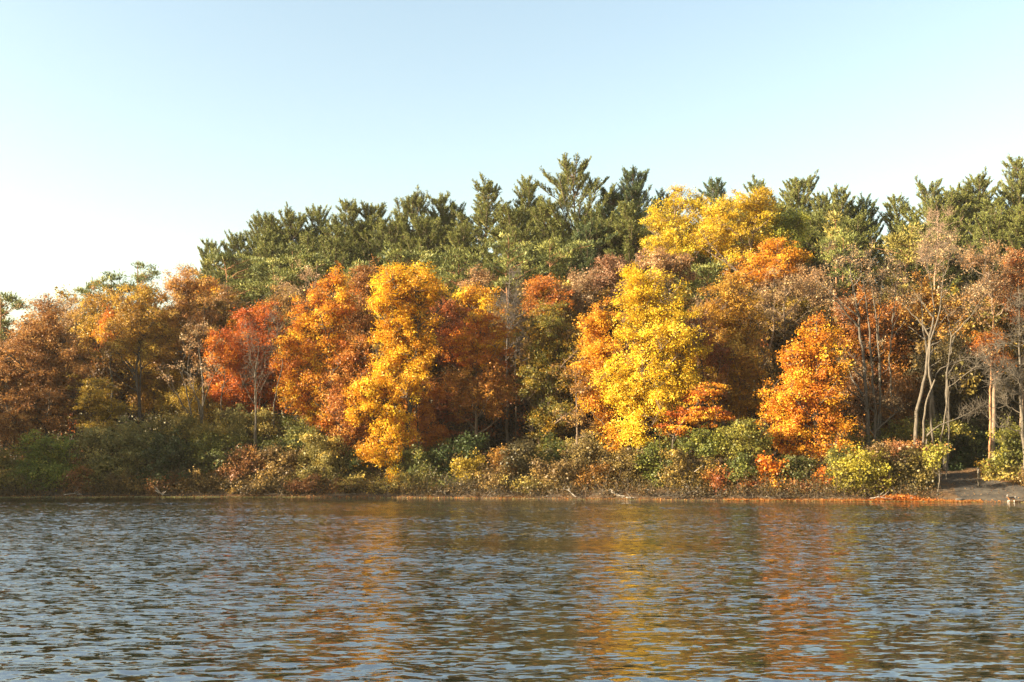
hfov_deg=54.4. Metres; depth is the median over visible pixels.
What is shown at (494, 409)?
slender tree
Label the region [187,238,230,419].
pine tree
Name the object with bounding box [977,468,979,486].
wooden post
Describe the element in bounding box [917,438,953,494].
sapling
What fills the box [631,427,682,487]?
shrub
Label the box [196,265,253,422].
pine tree
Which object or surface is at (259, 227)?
pine tree
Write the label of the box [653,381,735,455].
maple tree
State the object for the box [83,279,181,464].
thinning tree
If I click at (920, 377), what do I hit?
hidden tree
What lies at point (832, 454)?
shrub
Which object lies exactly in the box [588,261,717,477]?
maple tree
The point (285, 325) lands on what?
hidden tree
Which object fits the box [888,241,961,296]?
pine tree
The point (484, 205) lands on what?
pine tree
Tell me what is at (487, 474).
shrub
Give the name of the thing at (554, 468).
shrub
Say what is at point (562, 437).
undergrowth
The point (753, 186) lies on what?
pine tree
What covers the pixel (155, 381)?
maple tree
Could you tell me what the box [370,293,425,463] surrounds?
hidden tree
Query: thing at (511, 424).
hidden tree
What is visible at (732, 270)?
pine tree
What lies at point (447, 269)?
pine tree
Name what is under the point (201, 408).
bare tree
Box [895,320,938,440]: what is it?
slender tree
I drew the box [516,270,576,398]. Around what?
hidden tree
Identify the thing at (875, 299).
hidden tree
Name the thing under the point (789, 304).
hidden tree
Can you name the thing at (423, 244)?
pine tree
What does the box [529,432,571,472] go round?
shrub
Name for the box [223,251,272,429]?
pine tree
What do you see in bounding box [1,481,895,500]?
dead brush
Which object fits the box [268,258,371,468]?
maple tree
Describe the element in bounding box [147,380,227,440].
maple tree
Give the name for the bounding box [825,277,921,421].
maple tree
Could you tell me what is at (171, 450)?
shrub
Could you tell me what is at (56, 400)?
oak tree
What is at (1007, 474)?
shrub
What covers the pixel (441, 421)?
slender tree
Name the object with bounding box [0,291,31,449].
pine tree
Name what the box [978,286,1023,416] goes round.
hidden tree
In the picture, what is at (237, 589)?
lake water
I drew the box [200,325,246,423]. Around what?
maple tree
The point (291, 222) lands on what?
pine tree
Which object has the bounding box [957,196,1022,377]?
pine tree
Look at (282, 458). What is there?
shrub
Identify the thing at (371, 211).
pine tree
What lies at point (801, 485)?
shrub
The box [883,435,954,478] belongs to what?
shrub
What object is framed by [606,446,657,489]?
shrub
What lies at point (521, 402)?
slender tree
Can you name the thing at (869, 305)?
hidden tree
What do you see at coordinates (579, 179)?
pine tree
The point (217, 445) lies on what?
shrub
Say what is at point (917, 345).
hidden tree
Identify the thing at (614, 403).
slender tree
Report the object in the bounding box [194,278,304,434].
thinning tree
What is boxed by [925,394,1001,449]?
bare tree
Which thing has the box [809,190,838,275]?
pine tree
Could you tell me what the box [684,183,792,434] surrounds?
maple tree
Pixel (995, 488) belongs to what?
path
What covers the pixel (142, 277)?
pine tree
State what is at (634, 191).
pine tree
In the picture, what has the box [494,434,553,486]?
shrub
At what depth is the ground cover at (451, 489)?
84.94 m
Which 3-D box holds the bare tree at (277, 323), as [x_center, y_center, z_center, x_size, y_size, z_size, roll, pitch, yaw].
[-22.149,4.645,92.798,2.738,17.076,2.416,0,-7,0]
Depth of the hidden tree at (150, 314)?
118.33 m
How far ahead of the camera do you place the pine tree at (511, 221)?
121.99 m
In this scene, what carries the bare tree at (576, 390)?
on the ground at (948, 492)
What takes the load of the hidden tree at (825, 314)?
on the ground at (948, 492)
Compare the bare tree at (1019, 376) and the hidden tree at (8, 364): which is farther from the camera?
the hidden tree at (8, 364)
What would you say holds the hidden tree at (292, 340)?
on the ground at (948, 492)
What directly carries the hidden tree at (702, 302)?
on the ground at (948, 492)
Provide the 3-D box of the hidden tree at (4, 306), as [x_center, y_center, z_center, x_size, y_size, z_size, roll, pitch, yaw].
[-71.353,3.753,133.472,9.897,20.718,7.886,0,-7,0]
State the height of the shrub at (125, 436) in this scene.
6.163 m
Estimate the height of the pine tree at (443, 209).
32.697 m
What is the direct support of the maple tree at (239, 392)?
on the ground at (948, 492)
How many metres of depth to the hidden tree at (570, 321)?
104.49 m
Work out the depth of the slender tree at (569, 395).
99.82 m
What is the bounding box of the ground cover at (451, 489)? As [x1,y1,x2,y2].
[0,466,942,500]
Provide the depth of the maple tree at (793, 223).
112.66 m
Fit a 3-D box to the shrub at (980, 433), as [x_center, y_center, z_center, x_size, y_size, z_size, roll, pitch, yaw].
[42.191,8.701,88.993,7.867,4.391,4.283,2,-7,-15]
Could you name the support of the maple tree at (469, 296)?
on the ground at (948, 492)
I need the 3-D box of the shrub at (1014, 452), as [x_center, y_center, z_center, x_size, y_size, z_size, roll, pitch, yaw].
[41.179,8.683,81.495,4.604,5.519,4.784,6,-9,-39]
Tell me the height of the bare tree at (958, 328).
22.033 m
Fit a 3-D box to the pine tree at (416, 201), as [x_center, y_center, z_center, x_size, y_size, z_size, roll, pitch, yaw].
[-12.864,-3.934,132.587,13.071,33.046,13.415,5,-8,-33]
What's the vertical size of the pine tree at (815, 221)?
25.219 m
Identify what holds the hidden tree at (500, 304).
on the ground at (948, 492)
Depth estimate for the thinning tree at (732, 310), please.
92.14 m
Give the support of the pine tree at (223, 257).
on the ground at (948, 492)
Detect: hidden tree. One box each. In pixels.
[0,292,13,342]
[0,332,30,406]
[10,319,104,455]
[15,312,84,447]
[15,366,66,440]
[54,284,105,439]
[88,310,160,466]
[128,323,180,461]
[128,381,160,420]
[136,283,167,433]
[146,323,195,443]
[171,292,247,418]
[172,322,213,419]
[212,294,270,460]
[219,314,296,459]
[265,278,321,421]
[265,283,340,449]
[280,308,354,466]
[309,287,359,447]
[327,337,393,443]
[329,264,364,309]
[330,306,423,443]
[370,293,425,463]
[410,302,489,428]
[413,271,467,425]
[459,326,512,454]
[467,304,528,445]
[470,290,513,440]
[473,274,519,431]
[494,280,575,456]
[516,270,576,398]
[519,285,580,436]
[548,276,617,436]
[575,276,628,441]
[590,261,640,306]
[596,290,677,446]
[638,272,701,421]
[649,322,707,445]
[662,310,717,427]
[676,293,717,317]
[678,320,753,430]
[714,298,763,402]
[715,277,782,431]
[736,305,799,454]
[762,284,814,436]
[788,298,848,438]
[812,306,849,434]
[813,295,853,338]
[830,333,885,452]
[833,296,884,334]
[856,281,935,441]
[867,290,923,332]
[867,317,917,426]
[903,323,944,406]
[918,294,1015,451]
[943,264,1003,326]
[971,316,1015,425]
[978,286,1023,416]
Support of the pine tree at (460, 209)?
on the ground at (948, 492)
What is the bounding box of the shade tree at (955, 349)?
[932,325,974,470]
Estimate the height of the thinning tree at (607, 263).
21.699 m
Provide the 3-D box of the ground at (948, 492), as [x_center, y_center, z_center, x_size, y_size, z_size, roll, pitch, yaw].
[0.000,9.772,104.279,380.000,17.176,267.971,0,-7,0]
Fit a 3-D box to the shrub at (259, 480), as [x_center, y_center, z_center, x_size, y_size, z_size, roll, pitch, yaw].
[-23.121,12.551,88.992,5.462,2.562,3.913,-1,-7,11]
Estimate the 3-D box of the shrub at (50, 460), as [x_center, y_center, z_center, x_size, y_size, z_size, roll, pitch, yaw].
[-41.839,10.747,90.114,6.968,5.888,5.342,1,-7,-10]
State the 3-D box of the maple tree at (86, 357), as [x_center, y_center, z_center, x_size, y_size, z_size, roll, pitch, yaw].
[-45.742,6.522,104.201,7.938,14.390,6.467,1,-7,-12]
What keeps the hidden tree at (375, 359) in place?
on the ground at (948, 492)
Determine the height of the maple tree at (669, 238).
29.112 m
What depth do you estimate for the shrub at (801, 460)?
81.32 m
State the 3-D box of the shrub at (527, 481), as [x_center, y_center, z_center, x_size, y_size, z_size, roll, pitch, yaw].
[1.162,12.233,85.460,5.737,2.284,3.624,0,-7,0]
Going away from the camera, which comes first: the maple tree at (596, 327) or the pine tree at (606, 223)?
the maple tree at (596, 327)
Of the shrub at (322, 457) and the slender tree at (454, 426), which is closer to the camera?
the shrub at (322, 457)
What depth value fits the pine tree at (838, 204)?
130.72 m
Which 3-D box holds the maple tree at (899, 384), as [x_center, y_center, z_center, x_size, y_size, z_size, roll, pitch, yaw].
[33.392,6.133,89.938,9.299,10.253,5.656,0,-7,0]
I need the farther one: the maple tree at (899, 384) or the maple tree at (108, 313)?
the maple tree at (108, 313)
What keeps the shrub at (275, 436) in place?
on the ground at (948, 492)
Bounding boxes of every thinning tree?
[61,294,95,453]
[66,281,128,451]
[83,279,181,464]
[135,261,225,473]
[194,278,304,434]
[452,263,499,455]
[554,266,624,437]
[583,247,648,449]
[638,245,697,440]
[688,266,783,455]
[795,261,841,443]
[895,269,983,462]
[954,239,1023,461]
[979,245,1023,459]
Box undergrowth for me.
[0,387,1018,468]
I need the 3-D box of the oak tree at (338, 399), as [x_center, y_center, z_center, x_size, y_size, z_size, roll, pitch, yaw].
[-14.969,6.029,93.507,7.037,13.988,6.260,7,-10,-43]
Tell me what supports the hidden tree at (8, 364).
on the ground at (948, 492)
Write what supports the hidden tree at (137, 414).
on the ground at (948, 492)
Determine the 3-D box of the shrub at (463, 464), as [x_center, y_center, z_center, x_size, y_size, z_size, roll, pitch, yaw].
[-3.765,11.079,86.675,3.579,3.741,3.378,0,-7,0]
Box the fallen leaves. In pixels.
[6,493,1016,501]
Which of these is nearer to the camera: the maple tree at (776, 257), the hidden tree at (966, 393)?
the hidden tree at (966, 393)
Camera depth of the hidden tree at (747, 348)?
104.76 m
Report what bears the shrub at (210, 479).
on the ground at (948, 492)
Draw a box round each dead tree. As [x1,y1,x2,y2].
[483,264,537,457]
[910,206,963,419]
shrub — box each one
[0,444,35,490]
[5,428,87,490]
[55,455,98,493]
[73,423,138,489]
[99,417,160,454]
[110,413,156,478]
[133,425,197,489]
[135,409,235,476]
[142,471,188,494]
[174,464,244,493]
[179,426,253,476]
[206,440,274,484]
[210,402,262,475]
[222,468,278,493]
[242,410,312,461]
[243,440,307,487]
[245,404,284,468]
[258,415,328,470]
[281,430,352,483]
[281,471,349,495]
[329,470,388,493]
[332,442,375,483]
[375,466,428,494]
[383,443,443,487]
[398,437,453,465]
[418,430,492,480]
[421,466,464,490]
[437,476,480,492]
[449,447,486,485]
[470,461,510,492]
[482,443,524,487]
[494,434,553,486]
[495,470,558,493]
[527,446,589,489]
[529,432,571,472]
[540,425,612,466]
[560,432,617,484]
[572,458,639,493]
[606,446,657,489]
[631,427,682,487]
[650,419,745,470]
[654,448,725,489]
[667,423,731,470]
[696,463,762,493]
[711,416,778,465]
[717,450,760,484]
[771,452,821,487]
[775,474,835,494]
[818,441,856,489]
[822,416,921,454]
[825,442,899,495]
[865,439,903,490]
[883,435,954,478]
[885,442,942,491]
[918,414,976,469]
[940,435,996,470]
[949,416,1016,453]
[974,458,997,476]
[977,414,1023,479]
[980,455,1022,480]
[1007,465,1023,485]
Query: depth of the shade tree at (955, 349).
86.72 m
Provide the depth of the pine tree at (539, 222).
128.07 m
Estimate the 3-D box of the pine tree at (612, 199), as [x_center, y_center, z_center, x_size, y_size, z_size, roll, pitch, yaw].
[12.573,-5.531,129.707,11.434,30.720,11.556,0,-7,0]
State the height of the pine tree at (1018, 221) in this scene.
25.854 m
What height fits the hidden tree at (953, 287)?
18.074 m
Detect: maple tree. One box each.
[36,344,104,460]
[63,373,141,463]
[87,305,121,471]
[88,323,201,470]
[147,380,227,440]
[175,274,238,456]
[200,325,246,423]
[203,298,297,472]
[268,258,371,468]
[341,260,454,486]
[398,375,451,452]
[412,387,474,466]
[426,293,473,443]
[429,279,506,454]
[435,309,521,471]
[437,359,518,463]
[487,315,595,461]
[508,297,589,462]
[517,271,576,461]
[564,294,629,470]
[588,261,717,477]
[635,185,711,424]
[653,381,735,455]
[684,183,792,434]
[720,235,815,424]
[749,451,791,492]
[753,310,864,475]
[759,207,814,418]
[810,464,837,485]
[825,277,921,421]
[835,356,928,447]
[903,336,1017,459]
[960,354,1023,458]
[961,305,1018,464]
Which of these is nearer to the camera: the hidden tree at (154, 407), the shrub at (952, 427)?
the shrub at (952, 427)
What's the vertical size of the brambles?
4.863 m
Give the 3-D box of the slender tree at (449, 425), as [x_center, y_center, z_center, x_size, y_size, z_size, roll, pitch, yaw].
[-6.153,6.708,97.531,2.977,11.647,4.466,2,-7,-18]
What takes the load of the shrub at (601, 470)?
on the ground at (948, 492)
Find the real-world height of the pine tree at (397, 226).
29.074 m
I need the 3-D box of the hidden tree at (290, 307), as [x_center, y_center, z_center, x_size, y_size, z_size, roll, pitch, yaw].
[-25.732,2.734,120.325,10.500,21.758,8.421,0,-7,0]
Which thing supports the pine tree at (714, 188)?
on the ground at (948, 492)
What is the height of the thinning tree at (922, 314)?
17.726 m
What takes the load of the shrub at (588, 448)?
on the ground at (948, 492)
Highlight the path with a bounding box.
[936,471,1023,500]
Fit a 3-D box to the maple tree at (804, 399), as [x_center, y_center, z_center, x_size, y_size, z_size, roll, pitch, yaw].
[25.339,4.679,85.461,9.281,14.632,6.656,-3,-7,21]
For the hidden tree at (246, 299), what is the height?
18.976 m
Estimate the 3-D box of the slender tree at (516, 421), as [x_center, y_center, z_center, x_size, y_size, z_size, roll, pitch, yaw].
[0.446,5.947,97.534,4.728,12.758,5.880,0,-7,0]
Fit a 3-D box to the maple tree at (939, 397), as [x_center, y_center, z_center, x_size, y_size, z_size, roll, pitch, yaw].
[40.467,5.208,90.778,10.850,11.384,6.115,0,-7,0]
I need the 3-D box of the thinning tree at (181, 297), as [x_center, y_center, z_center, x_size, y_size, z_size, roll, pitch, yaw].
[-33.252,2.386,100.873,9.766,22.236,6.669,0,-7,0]
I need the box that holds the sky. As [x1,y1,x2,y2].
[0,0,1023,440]
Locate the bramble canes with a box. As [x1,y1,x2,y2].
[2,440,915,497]
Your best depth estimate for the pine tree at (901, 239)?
105.42 m
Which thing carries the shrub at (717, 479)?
on the ground at (948, 492)
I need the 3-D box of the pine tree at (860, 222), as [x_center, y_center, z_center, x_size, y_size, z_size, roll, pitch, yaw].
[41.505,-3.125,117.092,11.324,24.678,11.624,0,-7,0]
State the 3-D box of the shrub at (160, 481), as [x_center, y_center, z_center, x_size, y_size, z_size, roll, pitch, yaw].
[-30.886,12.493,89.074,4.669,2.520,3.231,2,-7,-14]
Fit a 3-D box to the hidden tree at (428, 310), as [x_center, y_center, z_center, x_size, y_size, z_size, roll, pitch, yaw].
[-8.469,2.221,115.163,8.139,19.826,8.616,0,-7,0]
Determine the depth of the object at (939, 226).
98.84 m
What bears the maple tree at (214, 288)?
on the ground at (948, 492)
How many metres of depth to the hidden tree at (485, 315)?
114.00 m
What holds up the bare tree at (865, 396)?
on the ground at (948, 492)
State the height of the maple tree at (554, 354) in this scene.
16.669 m
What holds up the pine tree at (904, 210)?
on the ground at (948, 492)
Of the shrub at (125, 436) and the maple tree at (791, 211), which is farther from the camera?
the maple tree at (791, 211)
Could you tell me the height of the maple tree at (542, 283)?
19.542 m
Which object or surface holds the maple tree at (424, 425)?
on the ground at (948, 492)
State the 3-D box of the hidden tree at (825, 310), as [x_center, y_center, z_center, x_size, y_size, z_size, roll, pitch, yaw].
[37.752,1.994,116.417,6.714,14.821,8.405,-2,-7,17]
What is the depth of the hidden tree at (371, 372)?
106.40 m
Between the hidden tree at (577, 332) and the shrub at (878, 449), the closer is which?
the shrub at (878, 449)
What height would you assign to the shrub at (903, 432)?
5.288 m
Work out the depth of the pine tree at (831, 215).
110.63 m
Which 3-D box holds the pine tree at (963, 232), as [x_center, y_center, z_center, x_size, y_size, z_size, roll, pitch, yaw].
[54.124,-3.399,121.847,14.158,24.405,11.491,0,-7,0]
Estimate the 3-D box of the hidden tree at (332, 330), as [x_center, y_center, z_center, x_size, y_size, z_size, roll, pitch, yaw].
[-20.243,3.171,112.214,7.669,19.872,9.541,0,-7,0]
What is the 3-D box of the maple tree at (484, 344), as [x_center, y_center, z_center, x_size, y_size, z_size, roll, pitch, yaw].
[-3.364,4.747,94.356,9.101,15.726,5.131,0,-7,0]
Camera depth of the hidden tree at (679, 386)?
99.56 m
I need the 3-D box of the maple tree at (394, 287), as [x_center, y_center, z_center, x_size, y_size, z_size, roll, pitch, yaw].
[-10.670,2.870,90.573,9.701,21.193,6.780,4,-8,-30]
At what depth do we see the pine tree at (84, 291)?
123.39 m
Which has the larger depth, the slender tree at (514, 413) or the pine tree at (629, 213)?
the pine tree at (629, 213)
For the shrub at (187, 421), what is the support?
on the ground at (948, 492)
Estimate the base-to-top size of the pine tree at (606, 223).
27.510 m
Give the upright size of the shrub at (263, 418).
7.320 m
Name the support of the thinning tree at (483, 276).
on the ground at (948, 492)
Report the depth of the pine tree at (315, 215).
134.06 m
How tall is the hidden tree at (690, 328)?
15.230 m
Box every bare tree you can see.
[14,290,86,437]
[154,313,224,470]
[231,315,279,476]
[260,302,285,467]
[271,258,324,455]
[548,355,602,450]
[679,298,739,470]
[690,293,717,457]
[741,264,835,455]
[810,235,909,459]
[857,237,901,442]
[882,249,922,454]
[887,227,1004,478]
[922,345,992,478]
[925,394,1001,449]
[963,280,1023,483]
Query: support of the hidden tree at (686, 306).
on the ground at (948, 492)
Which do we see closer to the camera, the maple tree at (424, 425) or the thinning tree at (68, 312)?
the maple tree at (424, 425)
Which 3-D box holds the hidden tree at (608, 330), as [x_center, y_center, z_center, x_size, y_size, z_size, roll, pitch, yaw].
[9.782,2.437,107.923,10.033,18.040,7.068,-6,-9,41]
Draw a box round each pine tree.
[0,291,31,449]
[71,278,104,446]
[78,304,115,345]
[91,269,129,451]
[113,261,161,421]
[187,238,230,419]
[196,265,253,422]
[200,246,274,414]
[218,229,248,448]
[221,209,279,427]
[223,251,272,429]
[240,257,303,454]
[253,233,347,416]
[256,202,319,284]
[259,251,305,417]
[274,245,334,422]
[296,203,333,426]
[303,220,377,437]
[315,198,374,420]
[328,257,373,435]
[336,222,387,403]
[345,200,397,419]
[347,214,430,426]
[374,240,445,407]
[376,185,441,398]
[396,214,459,400]
[425,190,460,406]
[428,218,501,434]
[428,248,485,444]
[433,199,473,270]
[444,172,513,424]
[465,196,558,432]
[480,231,551,440]
[509,174,551,414]
[528,195,567,388]
[533,152,616,407]
[533,234,601,435]
[537,204,624,422]
[557,217,617,426]
[568,184,646,259]
[591,164,666,402]
[594,199,656,417]
[646,188,689,304]
[668,223,721,424]
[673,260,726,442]
[693,176,738,301]
[704,203,754,379]
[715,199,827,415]
[717,173,779,278]
[760,168,832,304]
[780,209,847,305]
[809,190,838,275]
[810,209,856,322]
[814,183,875,294]
[814,227,869,440]
[819,209,891,304]
[850,193,888,289]
[866,222,933,421]
[873,219,968,326]
[876,223,913,286]
[878,175,970,271]
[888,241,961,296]
[911,214,978,295]
[948,166,1009,278]
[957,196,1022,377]
[961,203,1023,300]
[994,153,1023,234]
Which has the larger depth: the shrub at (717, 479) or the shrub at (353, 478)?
the shrub at (353, 478)
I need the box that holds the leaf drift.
[848,493,949,500]
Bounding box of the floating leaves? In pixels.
[46,496,1014,502]
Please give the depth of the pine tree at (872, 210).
132.01 m
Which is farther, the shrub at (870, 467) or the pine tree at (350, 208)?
the pine tree at (350, 208)
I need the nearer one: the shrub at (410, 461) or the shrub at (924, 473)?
the shrub at (924, 473)
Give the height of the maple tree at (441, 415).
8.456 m
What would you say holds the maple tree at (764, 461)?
on the ground at (948, 492)
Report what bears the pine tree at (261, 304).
on the ground at (948, 492)
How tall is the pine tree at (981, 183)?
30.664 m
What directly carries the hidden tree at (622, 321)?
on the ground at (948, 492)
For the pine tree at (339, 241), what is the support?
on the ground at (948, 492)
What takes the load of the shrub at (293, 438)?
on the ground at (948, 492)
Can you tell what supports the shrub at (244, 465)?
on the ground at (948, 492)
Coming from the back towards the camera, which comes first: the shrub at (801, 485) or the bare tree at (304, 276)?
the bare tree at (304, 276)
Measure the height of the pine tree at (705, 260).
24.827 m
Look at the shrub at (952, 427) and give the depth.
86.23 m
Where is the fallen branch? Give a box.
[660,493,686,497]
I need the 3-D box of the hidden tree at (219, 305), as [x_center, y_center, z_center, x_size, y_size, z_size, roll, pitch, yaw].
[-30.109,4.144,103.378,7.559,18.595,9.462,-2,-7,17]
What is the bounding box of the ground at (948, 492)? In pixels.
[0,394,1023,501]
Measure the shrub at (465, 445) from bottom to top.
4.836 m
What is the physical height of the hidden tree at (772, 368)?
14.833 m
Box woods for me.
[0,388,791,447]
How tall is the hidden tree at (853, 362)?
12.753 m
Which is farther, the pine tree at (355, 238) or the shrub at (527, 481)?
the pine tree at (355, 238)
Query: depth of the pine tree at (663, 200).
130.92 m
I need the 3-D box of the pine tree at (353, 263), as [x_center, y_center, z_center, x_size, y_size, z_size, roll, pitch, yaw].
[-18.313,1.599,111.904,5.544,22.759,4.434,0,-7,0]
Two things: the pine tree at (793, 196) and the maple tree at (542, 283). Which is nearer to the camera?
the maple tree at (542, 283)
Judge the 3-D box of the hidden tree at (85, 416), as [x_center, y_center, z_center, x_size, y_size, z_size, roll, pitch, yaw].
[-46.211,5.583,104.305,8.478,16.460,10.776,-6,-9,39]
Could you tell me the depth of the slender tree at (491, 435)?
99.26 m
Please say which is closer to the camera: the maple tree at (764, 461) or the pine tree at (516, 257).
the maple tree at (764, 461)
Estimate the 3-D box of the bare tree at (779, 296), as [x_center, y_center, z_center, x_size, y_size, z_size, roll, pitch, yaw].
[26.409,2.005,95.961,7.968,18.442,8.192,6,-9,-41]
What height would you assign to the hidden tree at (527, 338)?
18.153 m
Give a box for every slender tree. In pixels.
[55,343,103,462]
[272,359,294,461]
[400,329,439,424]
[421,365,464,436]
[435,351,463,430]
[435,382,471,455]
[449,363,480,440]
[469,323,508,462]
[482,340,512,449]
[493,343,533,447]
[499,318,523,445]
[504,400,532,435]
[548,318,590,456]
[604,340,629,452]
[742,332,769,428]
[810,313,863,423]
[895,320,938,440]
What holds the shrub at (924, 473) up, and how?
on the ground at (948, 492)
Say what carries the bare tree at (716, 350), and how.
on the ground at (948, 492)
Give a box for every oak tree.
[0,293,99,453]
[313,332,383,462]
[339,254,391,473]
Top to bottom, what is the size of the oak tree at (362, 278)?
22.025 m
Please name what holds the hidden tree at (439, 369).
on the ground at (948, 492)
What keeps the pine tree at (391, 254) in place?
on the ground at (948, 492)
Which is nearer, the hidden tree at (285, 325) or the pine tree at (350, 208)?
the hidden tree at (285, 325)
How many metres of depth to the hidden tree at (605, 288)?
118.10 m
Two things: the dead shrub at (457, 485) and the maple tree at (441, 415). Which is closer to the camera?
the dead shrub at (457, 485)
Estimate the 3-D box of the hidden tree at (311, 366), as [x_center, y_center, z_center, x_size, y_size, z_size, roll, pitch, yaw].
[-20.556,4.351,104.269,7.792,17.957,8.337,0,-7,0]
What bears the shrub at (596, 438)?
on the ground at (948, 492)
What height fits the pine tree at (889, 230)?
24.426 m
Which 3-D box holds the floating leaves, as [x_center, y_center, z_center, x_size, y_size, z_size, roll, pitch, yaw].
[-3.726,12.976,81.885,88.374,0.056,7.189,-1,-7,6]
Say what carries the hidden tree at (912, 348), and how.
on the ground at (948, 492)
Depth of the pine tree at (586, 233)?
121.40 m
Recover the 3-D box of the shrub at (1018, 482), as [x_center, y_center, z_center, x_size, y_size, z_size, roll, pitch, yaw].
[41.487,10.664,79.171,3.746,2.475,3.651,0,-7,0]
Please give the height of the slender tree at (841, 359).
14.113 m
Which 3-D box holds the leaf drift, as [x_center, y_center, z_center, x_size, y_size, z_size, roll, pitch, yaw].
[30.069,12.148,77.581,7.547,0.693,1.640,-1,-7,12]
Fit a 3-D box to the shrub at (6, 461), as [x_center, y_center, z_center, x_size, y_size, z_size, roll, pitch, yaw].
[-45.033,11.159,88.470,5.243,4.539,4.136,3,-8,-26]
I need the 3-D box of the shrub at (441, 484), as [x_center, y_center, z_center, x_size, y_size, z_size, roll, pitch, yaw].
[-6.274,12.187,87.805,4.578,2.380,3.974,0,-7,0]
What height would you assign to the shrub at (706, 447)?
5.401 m
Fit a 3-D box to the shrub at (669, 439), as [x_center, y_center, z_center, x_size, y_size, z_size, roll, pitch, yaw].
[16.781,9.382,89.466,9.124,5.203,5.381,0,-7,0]
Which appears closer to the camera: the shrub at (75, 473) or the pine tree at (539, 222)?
the shrub at (75, 473)
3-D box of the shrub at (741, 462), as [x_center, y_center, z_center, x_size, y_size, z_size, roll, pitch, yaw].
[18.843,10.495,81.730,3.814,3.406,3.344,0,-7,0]
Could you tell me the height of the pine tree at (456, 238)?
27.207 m
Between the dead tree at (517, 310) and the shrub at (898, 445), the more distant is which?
the dead tree at (517, 310)
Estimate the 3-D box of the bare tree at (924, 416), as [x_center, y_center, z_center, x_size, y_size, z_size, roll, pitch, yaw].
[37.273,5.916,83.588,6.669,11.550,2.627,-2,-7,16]
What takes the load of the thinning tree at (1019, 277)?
on the ground at (948, 492)
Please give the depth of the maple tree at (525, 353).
99.65 m
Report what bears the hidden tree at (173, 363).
on the ground at (948, 492)
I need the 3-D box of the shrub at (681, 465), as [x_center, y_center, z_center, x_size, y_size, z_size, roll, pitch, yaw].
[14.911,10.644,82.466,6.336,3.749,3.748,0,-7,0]
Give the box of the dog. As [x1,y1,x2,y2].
[1007,496,1017,501]
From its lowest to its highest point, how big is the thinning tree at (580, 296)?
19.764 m
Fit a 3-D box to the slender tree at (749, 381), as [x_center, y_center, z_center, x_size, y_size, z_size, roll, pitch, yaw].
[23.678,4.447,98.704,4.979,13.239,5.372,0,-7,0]
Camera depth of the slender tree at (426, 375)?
99.97 m
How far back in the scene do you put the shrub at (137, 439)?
91.28 m
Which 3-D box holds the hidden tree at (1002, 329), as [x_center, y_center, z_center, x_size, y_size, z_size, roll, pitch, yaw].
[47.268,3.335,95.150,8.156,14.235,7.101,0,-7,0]
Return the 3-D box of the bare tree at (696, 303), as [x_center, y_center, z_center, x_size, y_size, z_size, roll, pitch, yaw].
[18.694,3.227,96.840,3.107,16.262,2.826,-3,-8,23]
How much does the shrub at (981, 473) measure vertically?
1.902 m
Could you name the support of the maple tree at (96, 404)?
on the ground at (948, 492)
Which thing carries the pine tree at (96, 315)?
on the ground at (948, 492)
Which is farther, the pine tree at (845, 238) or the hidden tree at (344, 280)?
the hidden tree at (344, 280)
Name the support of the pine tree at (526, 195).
on the ground at (948, 492)
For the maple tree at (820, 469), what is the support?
on the ground at (948, 492)
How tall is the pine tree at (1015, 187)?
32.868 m
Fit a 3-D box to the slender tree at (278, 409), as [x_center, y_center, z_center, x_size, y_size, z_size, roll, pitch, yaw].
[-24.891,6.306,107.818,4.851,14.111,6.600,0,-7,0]
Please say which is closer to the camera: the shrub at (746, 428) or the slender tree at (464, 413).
the shrub at (746, 428)
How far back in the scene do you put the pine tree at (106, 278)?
123.57 m
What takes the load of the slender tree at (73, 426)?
on the ground at (948, 492)
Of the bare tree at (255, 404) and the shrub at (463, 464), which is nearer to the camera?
the shrub at (463, 464)
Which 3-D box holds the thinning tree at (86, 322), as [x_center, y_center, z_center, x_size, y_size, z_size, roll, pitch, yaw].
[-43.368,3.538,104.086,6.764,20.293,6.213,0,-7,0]
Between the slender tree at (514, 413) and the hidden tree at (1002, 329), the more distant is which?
the slender tree at (514, 413)
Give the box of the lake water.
[0,497,1023,681]
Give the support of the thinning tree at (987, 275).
on the ground at (948, 492)
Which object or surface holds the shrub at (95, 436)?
on the ground at (948, 492)
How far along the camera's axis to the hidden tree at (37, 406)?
105.95 m
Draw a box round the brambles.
[1,441,925,499]
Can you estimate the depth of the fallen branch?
80.22 m
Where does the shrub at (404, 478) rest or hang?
on the ground at (948, 492)
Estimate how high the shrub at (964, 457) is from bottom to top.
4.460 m
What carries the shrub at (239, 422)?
on the ground at (948, 492)
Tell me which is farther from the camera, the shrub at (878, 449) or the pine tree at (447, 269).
the pine tree at (447, 269)
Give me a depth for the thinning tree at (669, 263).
100.62 m
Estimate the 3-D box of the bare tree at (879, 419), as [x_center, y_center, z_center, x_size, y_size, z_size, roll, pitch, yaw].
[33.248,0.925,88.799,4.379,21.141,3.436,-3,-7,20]
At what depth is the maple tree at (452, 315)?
98.64 m
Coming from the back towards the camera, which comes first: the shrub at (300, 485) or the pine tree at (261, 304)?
the pine tree at (261, 304)
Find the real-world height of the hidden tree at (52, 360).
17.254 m
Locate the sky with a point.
(132, 131)
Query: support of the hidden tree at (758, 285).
on the ground at (948, 492)
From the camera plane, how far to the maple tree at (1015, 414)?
90.60 m
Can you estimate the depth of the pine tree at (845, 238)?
103.86 m
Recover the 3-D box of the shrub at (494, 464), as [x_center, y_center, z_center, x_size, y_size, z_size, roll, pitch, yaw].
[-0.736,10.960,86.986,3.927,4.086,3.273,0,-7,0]
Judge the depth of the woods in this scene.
143.69 m

